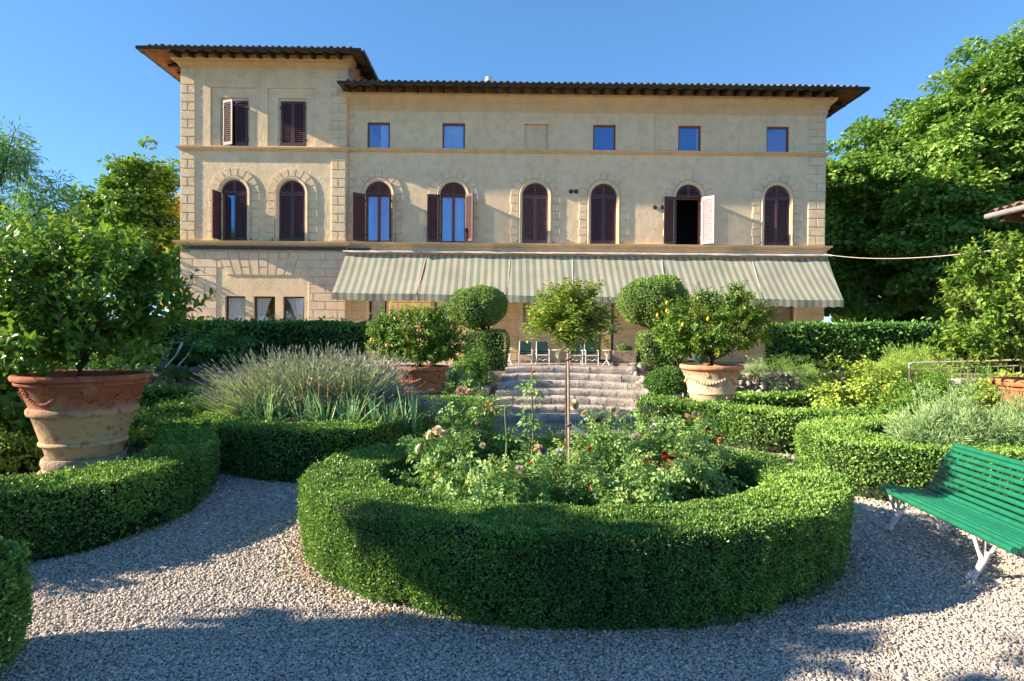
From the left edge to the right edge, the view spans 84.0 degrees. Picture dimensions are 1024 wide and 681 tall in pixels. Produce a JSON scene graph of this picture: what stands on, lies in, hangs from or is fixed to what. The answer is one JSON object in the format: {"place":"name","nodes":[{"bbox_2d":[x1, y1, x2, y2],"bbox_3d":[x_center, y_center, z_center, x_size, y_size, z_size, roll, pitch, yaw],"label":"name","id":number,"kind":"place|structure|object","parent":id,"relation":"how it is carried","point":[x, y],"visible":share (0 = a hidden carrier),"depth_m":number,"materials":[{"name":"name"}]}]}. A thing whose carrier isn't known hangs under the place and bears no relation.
{"place":"outdoors","nodes":[
{"label":"outdoors","id":0,"kind":"place"},
{"bbox_2d":[0,422,1023,680],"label":"gravel path","id":1,"kind":"structure","parent":0,"point":[520,432],"depth_m":3.67,"materials":[{"name":"grey gravel"}]},
{"bbox_2d":[0,535,37,673],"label":"box hedge","id":2,"kind":"object","parent":1,"relation":"on","point":[16,591],"visible":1,"depth_m":3.12,"materials":[{"name":"green plant"}]},
{"bbox_2d":[0,116,113,319],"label":"bamboo like tree","id":3,"kind":"object","parent":1,"relation":"on","point":[14,163],"visible":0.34,"depth_m":13.48,"materials":[{"name":"green plant"}]},
{"bbox_2d":[0,442,144,475],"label":"flower bed","id":4,"kind":"object","parent":1,"relation":"on","point":[22,469],"visible":0.03,"depth_m":6.72,"materials":[{"name":"soil"}]},
{"bbox_2d":[0,322,67,464],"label":"shrub","id":5,"kind":"object","parent":4,"relation":"on","point":[9,394],"visible":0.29,"depth_m":6.65,"materials":[{"name":"green plant"}]},
{"bbox_2d":[16,357,120,430],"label":"shrub","id":6,"kind":"object","parent":4,"relation":"on","point":[115,363],"visible":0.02,"depth_m":8.76,"materials":[{"name":"green plant"}]},
{"bbox_2d":[0,398,153,472],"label":"ground shrub","id":7,"kind":"object","parent":4,"relation":"on","point":[14,466],"visible":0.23,"depth_m":6.42,"materials":[{"name":"green plant"}]},
{"bbox_2d":[36,449,126,474],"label":"stone plinth","id":8,"kind":"structure","parent":4,"relation":"on","point":[46,465],"depth_m":5.67,"materials":[{"name":"beige stone"}]},
{"bbox_2d":[0,205,215,460],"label":"potted lemon tree","id":9,"kind":"object","parent":8,"relation":"on","point":[80,414],"visible":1,"depth_m":5.70,"materials":[{"name":"green plant"}]},
{"bbox_2d":[27,234,156,375],"bbox_3d":[-8.928,-0.160,10.420,3.952,3.710,3.412,0,1,-1],"label":"shrub","id":10,"kind":"object","parent":1,"relation":"on","point":[91,357],"visible":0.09,"depth_m":10.72,"materials":[{"name":"green plant"}]},
{"bbox_2d":[41,255,162,369],"bbox_3d":[-9.770,-0.247,12.429,3.023,3.857,3.614,1,1,26],"label":"shrub","id":11,"kind":"object","parent":1,"relation":"on","point":[110,291],"visible":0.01,"depth_m":12.94,"materials":[{"name":"green plant"}]},
{"bbox_2d":[0,406,222,563],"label":"box hedge","id":12,"kind":"object","parent":1,"relation":"on","point":[171,469],"visible":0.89,"depth_m":5.04,"materials":[{"name":"green plant"}]},
{"bbox_2d":[137,379,234,408],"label":"box hedge","id":13,"kind":"object","parent":1,"relation":"on","point":[151,395],"visible":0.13,"depth_m":11.61,"materials":[{"name":"green plant"}]},
{"bbox_2d":[154,390,495,482],"bbox_3d":[-2.904,1.365,9.890,5.045,0.866,4.954,1,1,43],"label":"box hedge","id":14,"kind":"object","parent":1,"relation":"on","point":[279,450],"visible":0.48,"depth_m":7.30,"materials":[{"name":"green plant"}]},
{"bbox_2d":[441,367,481,394],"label":"flowering shrub","id":15,"kind":"object","parent":1,"relation":"on","point":[458,374],"visible":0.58,"depth_m":11.83,"materials":[{"name":"green plant"}]},
{"bbox_2d":[445,348,497,395],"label":"climbing shrub","id":16,"kind":"object","parent":1,"relation":"on","point":[477,369],"visible":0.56,"depth_m":13.12,"materials":[{"name":"green plant"}]},
{"bbox_2d":[469,376,495,396],"bbox_3d":[-0.778,1.271,13.333,0.716,0.977,2.010,1,1,8],"label":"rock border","id":17,"kind":"object","parent":1,"relation":"on","point":[491,388],"visible":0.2,"depth_m":13.09,"materials":[{"name":"stone"}]},
{"bbox_2d":[50,493,1017,671],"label":"fallen leaves","id":18,"kind":"object","parent":1,"relation":"on","point":[555,633],"visible":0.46,"depth_m":3.70,"materials":[{"name":"brown plant"}]},
{"bbox_2d":[490,365,647,423],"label":"stone steps","id":19,"kind":"structure","parent":1,"relation":"on","point":[598,389],"depth_m":13.04,"materials":[{"name":"beige stone"}]},
{"bbox_2d":[294,433,859,631],"bbox_3d":[0.543,1.458,5.260,4.918,0.761,3.623,0,1,-1],"label":"round hedge","id":20,"kind":"object","parent":1,"relation":"on","point":[772,534],"visible":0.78,"depth_m":3.77,"materials":[{"name":"green plant"}]},
{"bbox_2d":[633,392,925,453],"bbox_3d":[4.798,1.420,9.823,5.490,0.833,2.304,1,1,23],"label":"box hedge","id":21,"kind":"object","parent":1,"relation":"on","point":[765,428],"visible":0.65,"depth_m":9.41,"materials":[{"name":"green plant"}]},
{"bbox_2d":[860,380,948,415],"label":"shrub","id":22,"kind":"object","parent":1,"relation":"on","point":[895,403],"visible":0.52,"depth_m":9.21,"materials":[{"name":"green plant"}]},
{"bbox_2d":[791,412,1023,514],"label":"box hedge","id":23,"kind":"object","parent":1,"relation":"on","point":[866,455],"visible":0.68,"depth_m":6.52,"materials":[{"name":"green plant"}]},
{"bbox_2d":[894,358,1000,404],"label":"rose shrub","id":24,"kind":"object","parent":1,"relation":"on","point":[938,382],"visible":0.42,"depth_m":9.04,"materials":[{"name":"green plant"}]},
{"bbox_2d":[878,443,1023,579],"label":"garden bench","id":25,"kind":"object","parent":1,"relation":"on","point":[995,529],"visible":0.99,"depth_m":4.89,"materials":[{"name":"green paint"}]},
{"bbox_2d":[947,378,986,385],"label":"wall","id":26,"kind":"structure","parent":1,"relation":"on","point":[955,379],"depth_m":10.99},
{"bbox_2d":[907,359,1021,393],"bbox_3d":[8.774,0.709,10.490,2.749,0.834,0.045,0,1,8],"label":"railing","id":27,"kind":"object","parent":26,"relation":"attached to","point":[910,368],"visible":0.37,"depth_m":10.56,"materials":[{"name":"metal"}]},
{"bbox_2d":[984,200,1023,221],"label":"outbuilding","id":28,"kind":"structure","parent":1,"relation":"on","point":[1013,212],"depth_m":11.77,"materials":[{"name":"paint"}]},
{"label":"flower bed","id":29,"kind":"structure","parent":1,"relation":"on","visible":0},
{"bbox_2d":[629,362,653,395],"bbox_3d":[3.136,1.134,13.242,0.719,1.213,2.156,0,1,-1],"label":"rock border","id":30,"kind":"object","parent":29,"relation":"on","point":[635,370],"visible":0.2,"depth_m":13.92,"materials":[{"name":"stone"}]},
{"bbox_2d":[643,365,686,395],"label":"clipped shrub","id":31,"kind":"object","parent":29,"relation":"on","point":[667,380],"visible":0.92,"depth_m":12.36,"materials":[{"name":"green plant"}]},
{"bbox_2d":[676,370,863,400],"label":"rubble wall","id":32,"kind":"structure","parent":29,"relation":"on","point":[744,384],"depth_m":13.41,"materials":[{"name":"stone"}]},
{"bbox_2d":[740,355,769,382],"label":"tuft","id":33,"kind":"object","parent":32,"relation":"on","point":[755,370],"visible":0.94,"depth_m":13.20,"materials":[{"name":"green plant"}]},
{"bbox_2d":[745,351,832,390],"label":"bank plants","id":34,"kind":"object","parent":32,"relation":"on","point":[790,368],"visible":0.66,"depth_m":13.50,"materials":[{"name":"green plant"}]},
{"bbox_2d":[791,362,824,387],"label":"tuft","id":35,"kind":"object","parent":32,"relation":"on","point":[811,373],"visible":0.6,"depth_m":13.27,"materials":[{"name":"green plant"}]},
{"bbox_2d":[733,384,835,407],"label":"box hedge","id":36,"kind":"object","parent":29,"relation":"on","point":[793,398],"visible":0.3,"depth_m":11.92,"materials":[{"name":"green plant"}]},
{"bbox_2d":[806,353,912,407],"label":"yellow shrub","id":37,"kind":"object","parent":29,"relation":"on","point":[853,389],"visible":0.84,"depth_m":10.03,"materials":[{"name":"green plant"}]},
{"bbox_2d":[862,341,970,394],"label":"feathery shrub","id":38,"kind":"object","parent":29,"relation":"on","point":[897,367],"visible":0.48,"depth_m":11.51,"materials":[{"name":"green plant"}]},
{"bbox_2d":[0,0,1023,323],"label":"sky","id":39,"kind":"structure","parent":0,"point":[73,71],"materials":[{"name":"blue"}]},
{"bbox_2d":[135,360,1023,403],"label":"terrace","id":40,"kind":"structure","parent":0,"point":[516,363],"depth_m":17.07,"materials":[{"name":"beige stone"}]},
{"bbox_2d":[150,339,194,366],"bbox_3d":[-7.780,0.285,13.023,0.720,0.657,0.671,0,1,-1],"label":"deck chair","id":41,"kind":"object","parent":40,"relation":"on","point":[174,356],"visible":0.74,"depth_m":12.85,"materials":[{"name":"metal"}]},
{"bbox_2d":[170,324,262,371],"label":"laurel shrub","id":42,"kind":"object","parent":40,"relation":"on","point":[208,350],"visible":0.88,"depth_m":13.60,"materials":[{"name":"green plant"}]},
{"bbox_2d":[106,314,371,367],"bbox_3d":[-8.701,0.024,14.826,10.214,1.549,1.425,0,1,-1],"label":"terrace hedge","id":43,"kind":"object","parent":40,"relation":"on","point":[298,333],"visible":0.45,"depth_m":14.44,"materials":[{"name":"green plant"}]},
{"bbox_2d":[446,284,510,370],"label":"mushroom topiary","id":44,"kind":"object","parent":40,"relation":"on","point":[481,306],"visible":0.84,"depth_m":14.15,"materials":[{"name":"green plant"}]},
{"bbox_2d":[135,44,870,362],"bbox_3d":[-0.271,-4.911,24.914,24.122,11.342,12.804,0,1,-1],"label":"villa","id":45,"kind":"object","parent":40,"relation":"on","point":[302,168],"visible":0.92,"depth_m":19.51,"materials":[{"name":"paint"}]},
{"bbox_2d":[212,180,246,240],"bbox_3d":[-9.565,-4.422,19.363,1.156,2.070,0.566,0,1,-28],"label":"arched window","id":46,"kind":"structure","parent":45,"relation":"in","point":[240,221],"depth_m":19.36,"materials":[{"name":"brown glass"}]},
{"bbox_2d":[226,296,244,320],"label":"window","id":47,"kind":"structure","parent":45,"relation":"in","point":[235,305],"depth_m":19.54,"materials":[{"name":"white fabric"}]},
{"bbox_2d":[222,99,248,145],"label":"window","id":48,"kind":"structure","parent":45,"relation":"in","point":[241,120],"depth_m":19.37,"materials":[{"name":"brown paint"}]},
{"bbox_2d":[255,296,274,319],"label":"window","id":49,"kind":"structure","parent":45,"relation":"in","point":[261,303],"depth_m":19.55,"materials":[{"name":"white fabric"}]},
{"bbox_2d":[279,181,304,240],"bbox_3d":[-7.480,-4.407,19.458,0.940,2.070,0.160,0,1,0],"label":"arched window","id":50,"kind":"structure","parent":45,"relation":"in","point":[294,210],"depth_m":19.40,"materials":[{"name":"brown wood"}]},
{"bbox_2d":[280,101,305,145],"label":"window","id":51,"kind":"structure","parent":45,"relation":"in","point":[294,135],"depth_m":19.39,"materials":[{"name":"brown paint"}]},
{"bbox_2d":[284,297,303,320],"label":"window","id":52,"kind":"structure","parent":45,"relation":"in","point":[297,303],"depth_m":19.57,"materials":[{"name":"white fabric"}]},
{"bbox_2d":[352,182,391,241],"bbox_3d":[-4.744,-4.414,19.433,1.328,2.079,0.788,0,1,0],"label":"arched window","id":53,"kind":"structure","parent":45,"relation":"in","point":[358,199],"depth_m":19.54,"materials":[{"name":"brown glass"}]},
{"bbox_2d":[369,300,385,337],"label":"window","id":54,"kind":"structure","parent":45,"relation":"in","point":[374,305],"depth_m":19.73,"materials":[{"name":"white fabric"}]},
{"bbox_2d":[368,123,389,147],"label":"window","id":55,"kind":"structure","parent":45,"relation":"in","point":[385,127],"depth_m":19.64,"materials":[{"name":"blue glass"}]},
{"bbox_2d":[427,182,473,242],"bbox_3d":[-2.050,-4.395,19.597,1.628,2.079,0.644,1,1,10],"label":"arched window","id":56,"kind":"structure","parent":45,"relation":"in","point":[457,210],"depth_m":19.58,"materials":[{"name":"brown glass"}]},
{"bbox_2d":[442,124,464,148],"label":"window","id":57,"kind":"structure","parent":45,"relation":"in","point":[453,134],"depth_m":19.67,"materials":[{"name":"blue glass"}]},
{"bbox_2d":[522,183,547,242],"bbox_3d":[0.793,-4.384,19.620,0.940,2.059,0.060,0,1,0],"label":"arched window","id":58,"kind":"structure","parent":45,"relation":"in","point":[540,200],"depth_m":19.61,"materials":[{"name":"brown wood"}]},
{"bbox_2d":[331,250,843,306],"bbox_3d":[2.584,-2.072,18.785,16.632,1.929,1.602,0,1,-1],"label":"awning","id":59,"kind":"object","parent":45,"relation":"attached to","point":[798,280],"visible":0.81,"depth_m":18.87,"materials":[{"name":"fabric"}]},
{"bbox_2d":[826,247,1015,258],"bbox_3d":[10.194,-2.374,14.919,0.018,1.138,9.372,0,1,6],"label":"cable","id":60,"kind":"object","parent":59,"relation":"attached to","point":[903,258],"visible":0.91,"depth_m":15.08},
{"bbox_2d":[590,184,615,243],"bbox_3d":[3.146,-4.357,19.690,0.940,2.079,0.160,0,1,0],"label":"arched window","id":61,"kind":"structure","parent":45,"relation":"in","point":[603,221],"depth_m":19.63,"materials":[{"name":"brown wood"}]},
{"bbox_2d":[593,125,615,149],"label":"window","id":62,"kind":"structure","parent":45,"relation":"in","point":[597,126],"depth_m":19.64,"materials":[{"name":"blue glass"}]},
{"bbox_2d":[678,126,699,150],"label":"window","id":63,"kind":"structure","parent":45,"relation":"in","point":[690,127],"depth_m":19.66,"materials":[{"name":"glass"}]},
{"bbox_2d":[663,185,714,244],"bbox_3d":[6.037,-4.334,19.535,1.665,2.079,0.522,0,1,0],"label":"arched window","id":64,"kind":"structure","parent":45,"relation":"in","point":[707,204],"depth_m":19.53,"materials":[{"name":"brown paint"}]},
{"bbox_2d":[764,186,788,244],"bbox_3d":[9.135,-4.313,19.714,0.945,2.079,0.218,0,1,0],"label":"arched window","id":65,"kind":"structure","parent":45,"relation":"in","point":[780,202],"depth_m":19.67,"materials":[{"name":"brown wood"}]},
{"bbox_2d":[519,341,532,364],"bbox_3d":[0.415,0.378,17.438,0.410,0.709,0.498,0,1,-1],"label":"garden chair","id":66,"kind":"object","parent":40,"relation":"on","point":[524,346],"visible":0.98,"depth_m":17.57,"materials":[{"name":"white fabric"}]},
{"bbox_2d":[536,341,549,364],"bbox_3d":[0.936,0.381,17.442,0.410,0.709,0.498,0,1,-1],"label":"garden chair","id":67,"kind":"object","parent":40,"relation":"on","point":[542,347],"visible":1,"depth_m":17.57,"materials":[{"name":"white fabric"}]},
{"bbox_2d":[570,342,582,364],"bbox_3d":[1.941,0.389,17.451,0.410,0.709,0.498,0,1,-1],"label":"garden chair","id":68,"kind":"object","parent":40,"relation":"on","point":[578,352],"visible":0.48,"depth_m":17.57,"materials":[{"name":"white fabric"}]},
{"bbox_2d":[584,342,598,364],"bbox_3d":[2.424,0.392,17.455,0.410,0.709,0.498,0,1,-1],"label":"garden chair","id":69,"kind":"object","parent":40,"relation":"on","point":[587,352],"visible":0.81,"depth_m":17.58,"materials":[{"name":"white fabric"}]},
{"bbox_2d":[614,274,690,371],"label":"mushroom topiary","id":70,"kind":"object","parent":40,"relation":"on","point":[638,301],"visible":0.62,"depth_m":14.15,"materials":[{"name":"green plant"}]},
{"bbox_2d":[763,317,1023,372],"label":"terrace hedge","id":71,"kind":"object","parent":40,"relation":"on","point":[816,341],"visible":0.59,"depth_m":14.58,"materials":[{"name":"green plant"}]},
{"bbox_2d":[601,355,696,359],"bbox_3d":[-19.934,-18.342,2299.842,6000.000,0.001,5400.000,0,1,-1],"label":"ground","id":72,"kind":"structure","parent":0,"point":[603,357],"depth_m":50.25,"materials":[{"name":"green plant"}]},
{"bbox_2d":[39,135,180,305],"bbox_3d":[-14.145,-2.902,20.659,5.838,9.051,4.021,0,1,-1],"label":"broadleaf tree","id":73,"kind":"object","parent":72,"relation":"on","point":[139,194],"visible":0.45,"depth_m":20.38,"materials":[{"name":"green plant"}]},
{"bbox_2d":[151,193,179,310],"bbox_3d":[-14.505,-2.368,23.870,2.595,7.850,3.013,1,1,43],"label":"tree","id":74,"kind":"object","parent":72,"relation":"on","point":[176,207],"visible":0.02,"depth_m":23.80,"materials":[{"name":"green plant"}]},
{"bbox_2d":[824,87,955,321],"bbox_3d":[18.188,-4.979,27.550,11.208,14.634,6.505,0,1,-1],"label":"lime tree","id":75,"kind":"object","parent":72,"relation":"on","point":[858,194],"visible":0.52,"depth_m":26.26,"materials":[{"name":"green plant"}]},
{"bbox_2d":[824,259,1017,324],"bbox_3d":[24.098,-4.037,34.055,15.281,12.668,10.117,0,1,-1],"label":"lime tree","id":76,"kind":"object","parent":72,"relation":"on","point":[916,315],"visible":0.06,"depth_m":33.01,"materials":[{"name":"green plant"}]},
{"bbox_2d":[864,19,1023,322],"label":"lime tree","id":77,"kind":"object","parent":72,"relation":"on","point":[970,171],"visible":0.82,"depth_m":22.58,"materials":[{"name":"green plant"}]},
{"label":"flower bed","id":78,"kind":"structure","parent":0,"visible":0},
{"bbox_2d":[208,387,433,434],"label":"iris leaves","id":79,"kind":"object","parent":78,"relation":"on","point":[309,414],"visible":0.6,"depth_m":7.83,"materials":[{"name":"green plant"}]},
{"bbox_2d":[186,339,461,424],"bbox_3d":[-2.779,0.695,9.082,4.109,1.458,3.104,0,1,-1],"label":"lavender","id":80,"kind":"object","parent":78,"relation":"on","point":[362,378],"visible":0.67,"depth_m":8.39,"materials":[{"name":"green plant"}]},
{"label":"flower bed","id":81,"kind":"structure","parent":0,"visible":0},
{"bbox_2d":[880,403,989,450],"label":"rosemary bush","id":82,"kind":"object","parent":81,"relation":"on","point":[915,430],"visible":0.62,"depth_m":6.65,"materials":[{"name":"green plant"}]},
{"bbox_2d":[902,376,1023,447],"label":"rosemary bush","id":83,"kind":"object","parent":81,"relation":"on","point":[1007,424],"visible":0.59,"depth_m":6.82,"materials":[{"name":"green plant"}]},
{"bbox_2d":[953,368,1023,411],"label":"leafy shrub","id":84,"kind":"object","parent":81,"relation":"on","point":[988,397],"visible":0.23,"depth_m":8.19,"materials":[{"name":"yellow plant"}]},
{"bbox_3d":[-1.845,1.499,11.398,0.600,0.475,0.600,0,1,0],"label":"pot stand","id":85,"kind":"object","parent":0,"visible":0},
{"bbox_2d":[364,297,472,395],"bbox_3d":[-1.870,0.194,11.364,2.224,2.134,1.422,0,1,-1],"label":"potted lemon tree","id":86,"kind":"object","parent":85,"relation":"on","point":[435,351],"visible":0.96,"depth_m":11.16,"materials":[{"name":"green plant"}]},
{"bbox_3d":[3.754,1.514,10.747,0.600,0.541,0.600,0,1,0],"label":"pot stand","id":87,"kind":"object","parent":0,"visible":0},
{"bbox_2d":[647,279,782,402],"bbox_3d":[3.694,0.033,10.637,1.986,2.420,2.148,1,1,43],"label":"potted lemon tree","id":88,"kind":"object","parent":87,"relation":"on","point":[711,380],"visible":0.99,"depth_m":10.49,"materials":[{"name":"green plant"}]},
{"bbox_3d":[6.712,1.451,7.271,0.600,0.771,0.600,0,1,0],"label":"pot stand","id":89,"kind":"object","parent":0,"visible":0},
{"bbox_2d":[922,229,1023,411],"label":"potted lemon tree","id":90,"kind":"object","parent":89,"relation":"on","point":[1003,313],"visible":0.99,"depth_m":7.18,"materials":[{"name":"green plant"}]},
{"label":"flower bed","id":91,"kind":"structure","parent":0,"visible":0},
{"bbox_2d":[390,425,488,503],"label":"rose bush","id":92,"kind":"object","parent":91,"relation":"on","point":[431,478],"visible":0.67,"depth_m":5.12,"materials":[{"name":"green plant"}]},
{"bbox_2d":[426,378,513,495],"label":"rose bush","id":93,"kind":"object","parent":91,"relation":"on","point":[474,422],"visible":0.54,"depth_m":5.79,"materials":[{"name":"green plant"}]},
{"bbox_2d":[435,453,539,508],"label":"rose bush","id":94,"kind":"object","parent":91,"relation":"on","point":[518,484],"visible":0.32,"depth_m":4.59,"materials":[{"name":"green plant"}]},
{"bbox_2d":[493,405,522,463],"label":"rose shoot","id":95,"kind":"object","parent":94,"relation":"attached to","point":[506,436],"visible":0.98,"depth_m":4.75,"materials":[{"name":"green plant"}]},
{"bbox_2d":[458,444,563,511],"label":"rose bush","id":96,"kind":"object","parent":91,"relation":"on","point":[535,492],"visible":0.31,"depth_m":4.57,"materials":[{"name":"green plant"}]},
{"bbox_2d":[514,370,548,461],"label":"rose shoot","id":97,"kind":"object","parent":96,"relation":"attached to","point":[530,422],"visible":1,"depth_m":4.75,"materials":[{"name":"green plant"}]},
{"bbox_2d":[510,423,593,502],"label":"rose bush","id":98,"kind":"object","parent":91,"relation":"on","point":[561,464],"visible":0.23,"depth_m":5.65,"materials":[{"name":"green plant"}]},
{"bbox_2d":[516,277,625,484],"bbox_3d":[0.496,0.566,5.298,0.958,2.285,0.946,0,1,-39],"label":"standard rose","id":99,"kind":"object","parent":91,"relation":"on","point":[566,314],"visible":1,"depth_m":5.14,"materials":[{"name":"green plant"}]},
{"bbox_2d":[536,440,611,517],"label":"rose bush","id":100,"kind":"object","parent":91,"relation":"on","point":[575,494],"visible":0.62,"depth_m":4.87,"materials":[{"name":"green plant"}]},
{"bbox_2d":[557,399,658,506],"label":"rose bush","id":101,"kind":"object","parent":91,"relation":"on","point":[593,440],"visible":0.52,"depth_m":5.37,"materials":[{"name":"green plant"}]},
{"bbox_2d":[575,447,686,517],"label":"rose bush","id":102,"kind":"object","parent":91,"relation":"on","point":[656,484],"visible":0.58,"depth_m":4.52,"materials":[{"name":"green plant"}]},
{"bbox_2d":[604,412,679,479],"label":"rose bush","id":103,"kind":"object","parent":91,"relation":"on","point":[643,434],"visible":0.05,"depth_m":6.22,"materials":[{"name":"green plant"}]},
{"bbox_2d":[608,418,714,504],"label":"rose bush","id":104,"kind":"object","parent":91,"relation":"on","point":[679,491],"visible":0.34,"depth_m":5.16,"materials":[{"name":"green plant"}]},
{"bbox_2d":[633,402,733,486],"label":"rose bush","id":105,"kind":"object","parent":91,"relation":"on","point":[713,441],"visible":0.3,"depth_m":5.46,"materials":[{"name":"green plant"}]},
{"bbox_2d":[663,428,746,509],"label":"rose bush","id":106,"kind":"object","parent":91,"relation":"on","point":[714,482],"visible":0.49,"depth_m":5.07,"materials":[{"name":"green plant"}]},
{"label":"flower bed","id":107,"kind":"structure","parent":0,"visible":0},
{"bbox_2d":[112,362,298,385],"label":"rubble wall","id":108,"kind":"structure","parent":107,"relation":"on","point":[185,382],"depth_m":13.54,"materials":[{"name":"stone"}]},
{"bbox_2d":[159,364,199,382],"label":"wall plant","id":109,"kind":"object","parent":108,"relation":"on","point":[177,374],"depth_m":13.22,"materials":[{"name":"green plant"}]},
{"bbox_3d":[3.101,0.606,14.427,0.294,0.136,0.221,0,1,0],"label":"support stone","id":110,"kind":"object","parent":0,"visible":0},
{"bbox_2d":[610,342,636,362],"bbox_3d":[2.845,0.303,14.568,0.600,0.512,0.440,0,1,-1],"label":"stone trough","id":111,"kind":"object","parent":110,"relation":"on","point":[623,353],"visible":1,"depth_m":14.35,"materials":[{"name":"beige stone"}]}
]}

